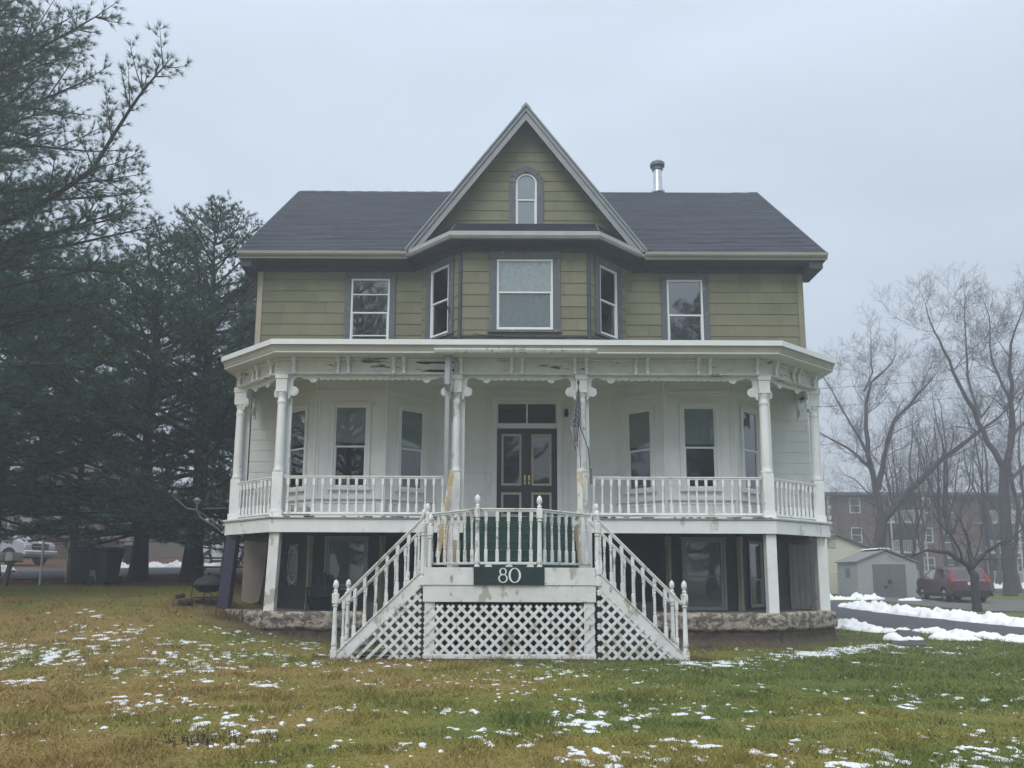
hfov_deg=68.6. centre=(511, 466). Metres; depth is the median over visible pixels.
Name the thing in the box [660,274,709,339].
window
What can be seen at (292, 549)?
basement door
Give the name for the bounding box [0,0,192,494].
pine tree
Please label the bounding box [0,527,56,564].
pickup truck
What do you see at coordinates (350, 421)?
window
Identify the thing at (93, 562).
wheeled bin
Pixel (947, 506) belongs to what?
bare tree
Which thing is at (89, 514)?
window
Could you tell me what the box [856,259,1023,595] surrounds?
bare tree
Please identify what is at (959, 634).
snow lump
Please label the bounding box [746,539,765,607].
window
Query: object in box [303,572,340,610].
garden chair
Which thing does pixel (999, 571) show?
bare tree
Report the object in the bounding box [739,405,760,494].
window
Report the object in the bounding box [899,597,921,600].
snow bank
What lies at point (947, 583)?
parked car
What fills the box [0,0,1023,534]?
sky
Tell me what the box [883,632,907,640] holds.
snow lump
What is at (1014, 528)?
window
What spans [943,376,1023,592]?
bare tree
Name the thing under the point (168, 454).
bare tree
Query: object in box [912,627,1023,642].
snow bank
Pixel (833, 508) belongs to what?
bare tree
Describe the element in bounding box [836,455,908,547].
bare tree
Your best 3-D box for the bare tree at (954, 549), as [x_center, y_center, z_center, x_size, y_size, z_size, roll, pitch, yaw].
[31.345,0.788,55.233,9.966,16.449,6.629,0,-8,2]
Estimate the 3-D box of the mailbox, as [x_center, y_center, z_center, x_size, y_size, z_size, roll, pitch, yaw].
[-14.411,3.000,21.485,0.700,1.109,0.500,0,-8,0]
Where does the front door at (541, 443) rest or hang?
in the victorian house at (407, 369)
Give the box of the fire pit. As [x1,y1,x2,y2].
[190,573,219,603]
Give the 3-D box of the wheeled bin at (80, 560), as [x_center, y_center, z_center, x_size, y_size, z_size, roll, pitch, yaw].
[-12.604,2.898,21.925,0.705,1.090,0.546,7,-10,-38]
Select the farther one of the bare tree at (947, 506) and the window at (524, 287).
the bare tree at (947, 506)
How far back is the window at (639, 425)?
20.47 m
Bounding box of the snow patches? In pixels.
[0,587,1023,767]
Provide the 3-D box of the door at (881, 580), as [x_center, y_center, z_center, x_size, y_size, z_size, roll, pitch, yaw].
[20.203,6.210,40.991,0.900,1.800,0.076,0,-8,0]
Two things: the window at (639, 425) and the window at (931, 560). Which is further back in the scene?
the window at (931, 560)
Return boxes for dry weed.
[155,595,205,609]
[201,597,250,623]
[245,624,421,648]
[342,653,657,669]
[614,639,843,651]
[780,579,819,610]
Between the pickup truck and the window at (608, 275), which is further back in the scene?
the pickup truck
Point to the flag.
(576, 423)
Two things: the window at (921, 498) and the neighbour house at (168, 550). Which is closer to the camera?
the neighbour house at (168, 550)
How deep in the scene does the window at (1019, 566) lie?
69.44 m
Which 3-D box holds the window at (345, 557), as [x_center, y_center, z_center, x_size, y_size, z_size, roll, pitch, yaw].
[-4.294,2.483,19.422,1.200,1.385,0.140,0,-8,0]
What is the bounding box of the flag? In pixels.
[571,380,592,483]
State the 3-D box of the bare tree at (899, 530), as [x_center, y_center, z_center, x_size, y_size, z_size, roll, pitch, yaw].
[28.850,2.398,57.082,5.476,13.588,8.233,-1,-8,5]
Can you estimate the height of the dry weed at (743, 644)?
0.176 m
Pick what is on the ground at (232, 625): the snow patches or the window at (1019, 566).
the snow patches
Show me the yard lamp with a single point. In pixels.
(197, 500)
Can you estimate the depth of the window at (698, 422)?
19.96 m
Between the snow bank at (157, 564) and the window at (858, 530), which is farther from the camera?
the window at (858, 530)
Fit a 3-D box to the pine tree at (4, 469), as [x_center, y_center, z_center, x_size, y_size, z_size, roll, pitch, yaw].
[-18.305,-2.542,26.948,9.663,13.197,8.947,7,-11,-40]
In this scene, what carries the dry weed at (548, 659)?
on the ground at (232, 625)
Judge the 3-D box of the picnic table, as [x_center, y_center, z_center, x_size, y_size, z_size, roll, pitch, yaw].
[-9.362,3.342,24.368,1.800,0.790,1.700,4,-9,-25]
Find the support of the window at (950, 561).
in the apartment building
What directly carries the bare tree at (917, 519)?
on the ground at (232, 625)
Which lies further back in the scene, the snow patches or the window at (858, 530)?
the window at (858, 530)
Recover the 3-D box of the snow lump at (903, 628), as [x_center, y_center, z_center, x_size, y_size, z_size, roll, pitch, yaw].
[11.163,4.641,21.418,0.351,0.137,0.400,8,-11,-44]
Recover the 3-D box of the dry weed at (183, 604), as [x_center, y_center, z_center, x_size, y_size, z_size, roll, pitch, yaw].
[-8.073,3.316,18.291,1.152,0.379,0.639,4,-9,-24]
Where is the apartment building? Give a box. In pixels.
[824,492,1023,582]
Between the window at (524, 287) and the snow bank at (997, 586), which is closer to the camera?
the window at (524, 287)
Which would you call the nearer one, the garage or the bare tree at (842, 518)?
the garage
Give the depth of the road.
29.58 m
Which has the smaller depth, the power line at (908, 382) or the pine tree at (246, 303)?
the pine tree at (246, 303)
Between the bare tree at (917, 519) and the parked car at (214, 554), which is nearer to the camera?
the parked car at (214, 554)
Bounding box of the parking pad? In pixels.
[842,596,1023,611]
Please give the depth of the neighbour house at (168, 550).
51.96 m
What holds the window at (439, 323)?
in the victorian house at (407, 369)
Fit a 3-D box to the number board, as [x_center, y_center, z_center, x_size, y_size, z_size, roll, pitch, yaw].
[-0.057,2.091,14.388,1.360,0.345,0.047,0,-8,0]
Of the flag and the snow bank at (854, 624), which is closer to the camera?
the flag
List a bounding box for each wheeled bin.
[67,547,94,584]
[86,545,103,569]
[93,547,125,584]
[123,544,132,564]
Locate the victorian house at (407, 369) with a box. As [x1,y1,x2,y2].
[217,103,837,660]
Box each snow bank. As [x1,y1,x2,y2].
[1,565,15,571]
[120,560,239,567]
[830,592,884,599]
[835,618,897,632]
[838,599,1023,626]
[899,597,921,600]
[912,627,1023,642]
[994,582,1023,588]
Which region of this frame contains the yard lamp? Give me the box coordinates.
[168,490,226,529]
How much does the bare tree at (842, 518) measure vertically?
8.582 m
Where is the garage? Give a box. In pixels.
[827,534,872,593]
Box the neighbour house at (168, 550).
[1,464,186,559]
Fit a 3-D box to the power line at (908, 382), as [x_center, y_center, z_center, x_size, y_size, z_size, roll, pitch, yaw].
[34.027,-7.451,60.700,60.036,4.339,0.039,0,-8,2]
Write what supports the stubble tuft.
on the ground at (232, 625)
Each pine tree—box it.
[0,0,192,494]
[0,213,255,580]
[0,224,129,575]
[0,246,192,575]
[57,189,263,581]
[169,272,256,570]
[170,304,254,543]
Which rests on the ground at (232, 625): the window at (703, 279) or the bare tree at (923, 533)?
the bare tree at (923, 533)
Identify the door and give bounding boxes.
[283,540,300,605]
[497,429,526,515]
[527,429,556,515]
[872,564,890,596]
[889,564,906,596]
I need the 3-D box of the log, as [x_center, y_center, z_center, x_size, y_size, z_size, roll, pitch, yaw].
[-8.091,3.285,18.524,0.392,0.323,0.258,0,-8,0]
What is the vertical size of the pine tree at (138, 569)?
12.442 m
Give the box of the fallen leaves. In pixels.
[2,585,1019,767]
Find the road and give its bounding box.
[0,567,242,578]
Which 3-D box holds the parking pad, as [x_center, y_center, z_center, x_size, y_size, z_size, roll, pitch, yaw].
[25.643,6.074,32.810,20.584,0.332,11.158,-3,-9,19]
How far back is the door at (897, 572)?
40.99 m
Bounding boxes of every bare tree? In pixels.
[105,405,191,486]
[807,308,1023,547]
[822,461,853,533]
[825,486,864,540]
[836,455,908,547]
[850,411,930,554]
[852,463,1023,611]
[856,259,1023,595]
[863,397,968,579]
[873,372,991,565]
[874,381,1010,565]
[883,397,991,566]
[883,423,956,491]
[886,413,962,576]
[922,383,1022,584]
[924,406,1022,591]
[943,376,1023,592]
[986,375,1023,567]
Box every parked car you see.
[203,536,243,563]
[916,566,993,601]
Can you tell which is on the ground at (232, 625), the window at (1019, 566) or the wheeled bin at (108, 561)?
the wheeled bin at (108, 561)
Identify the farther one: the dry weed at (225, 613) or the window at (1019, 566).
the window at (1019, 566)
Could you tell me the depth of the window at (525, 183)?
21.95 m
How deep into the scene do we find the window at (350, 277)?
21.45 m
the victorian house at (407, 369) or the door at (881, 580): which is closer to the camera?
the victorian house at (407, 369)
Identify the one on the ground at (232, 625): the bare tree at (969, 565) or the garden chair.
the bare tree at (969, 565)
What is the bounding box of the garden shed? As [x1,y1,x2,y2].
[834,549,918,596]
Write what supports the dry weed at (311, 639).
on the ground at (232, 625)
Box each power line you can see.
[0,442,234,452]
[819,375,1003,388]
[823,393,1019,406]
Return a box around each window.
[83,514,100,529]
[289,404,309,492]
[321,536,369,589]
[327,402,371,490]
[343,272,396,338]
[394,404,427,493]
[425,254,454,338]
[488,251,561,332]
[509,165,542,223]
[594,255,622,339]
[623,405,656,494]
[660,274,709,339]
[678,403,721,491]
[680,537,727,609]
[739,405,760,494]
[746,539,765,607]
[845,569,849,577]
[849,498,860,512]
[851,527,862,542]
[921,498,931,512]
[921,527,933,542]
[924,557,935,572]
[943,529,954,542]
[947,557,953,565]
[1011,498,1022,513]
[1014,528,1022,542]
[1017,557,1021,572]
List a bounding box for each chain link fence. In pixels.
[38,540,133,584]
[149,541,242,575]
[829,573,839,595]
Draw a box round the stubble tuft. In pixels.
[150,728,278,749]
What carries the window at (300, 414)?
in the victorian house at (407, 369)
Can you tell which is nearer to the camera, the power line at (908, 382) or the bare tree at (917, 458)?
the power line at (908, 382)
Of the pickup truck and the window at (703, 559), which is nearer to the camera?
the window at (703, 559)
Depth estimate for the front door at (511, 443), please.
20.83 m
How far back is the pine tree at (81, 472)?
26.02 m
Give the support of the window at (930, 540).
in the apartment building
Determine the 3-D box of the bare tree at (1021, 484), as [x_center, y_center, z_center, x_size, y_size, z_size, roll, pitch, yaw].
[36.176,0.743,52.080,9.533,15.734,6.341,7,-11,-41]
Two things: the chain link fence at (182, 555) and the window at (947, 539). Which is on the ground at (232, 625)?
the chain link fence at (182, 555)
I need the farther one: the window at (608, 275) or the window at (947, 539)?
the window at (947, 539)
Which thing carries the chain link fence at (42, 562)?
on the ground at (232, 625)
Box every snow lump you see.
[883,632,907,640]
[896,627,910,629]
[907,636,923,639]
[928,629,981,640]
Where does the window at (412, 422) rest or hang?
in the victorian house at (407, 369)
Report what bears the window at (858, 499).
in the apartment building
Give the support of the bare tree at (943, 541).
on the ground at (232, 625)
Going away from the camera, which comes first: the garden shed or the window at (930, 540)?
the garden shed
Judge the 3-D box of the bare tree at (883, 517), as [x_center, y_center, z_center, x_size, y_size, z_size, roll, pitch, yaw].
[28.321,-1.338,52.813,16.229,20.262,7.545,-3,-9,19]
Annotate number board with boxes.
[473,567,543,584]
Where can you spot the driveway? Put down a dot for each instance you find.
(887, 620)
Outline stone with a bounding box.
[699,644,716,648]
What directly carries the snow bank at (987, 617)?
on the ground at (232, 625)
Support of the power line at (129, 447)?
attached to the victorian house at (407, 369)
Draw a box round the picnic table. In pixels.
[195,557,243,579]
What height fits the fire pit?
0.772 m
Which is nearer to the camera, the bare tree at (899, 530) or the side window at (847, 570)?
the side window at (847, 570)
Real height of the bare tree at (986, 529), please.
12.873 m
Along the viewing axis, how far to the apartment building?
69.94 m
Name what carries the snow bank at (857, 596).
on the ground at (232, 625)
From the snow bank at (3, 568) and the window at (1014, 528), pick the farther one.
the window at (1014, 528)
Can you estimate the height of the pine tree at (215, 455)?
11.006 m
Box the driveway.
[830,601,1023,645]
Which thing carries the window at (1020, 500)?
in the apartment building
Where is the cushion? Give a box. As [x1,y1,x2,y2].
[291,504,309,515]
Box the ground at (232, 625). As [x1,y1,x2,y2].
[0,557,1023,767]
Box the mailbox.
[0,552,23,586]
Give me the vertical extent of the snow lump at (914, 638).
0.161 m
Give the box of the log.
[175,593,192,605]
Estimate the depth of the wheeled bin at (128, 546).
36.90 m
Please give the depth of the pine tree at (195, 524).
23.57 m

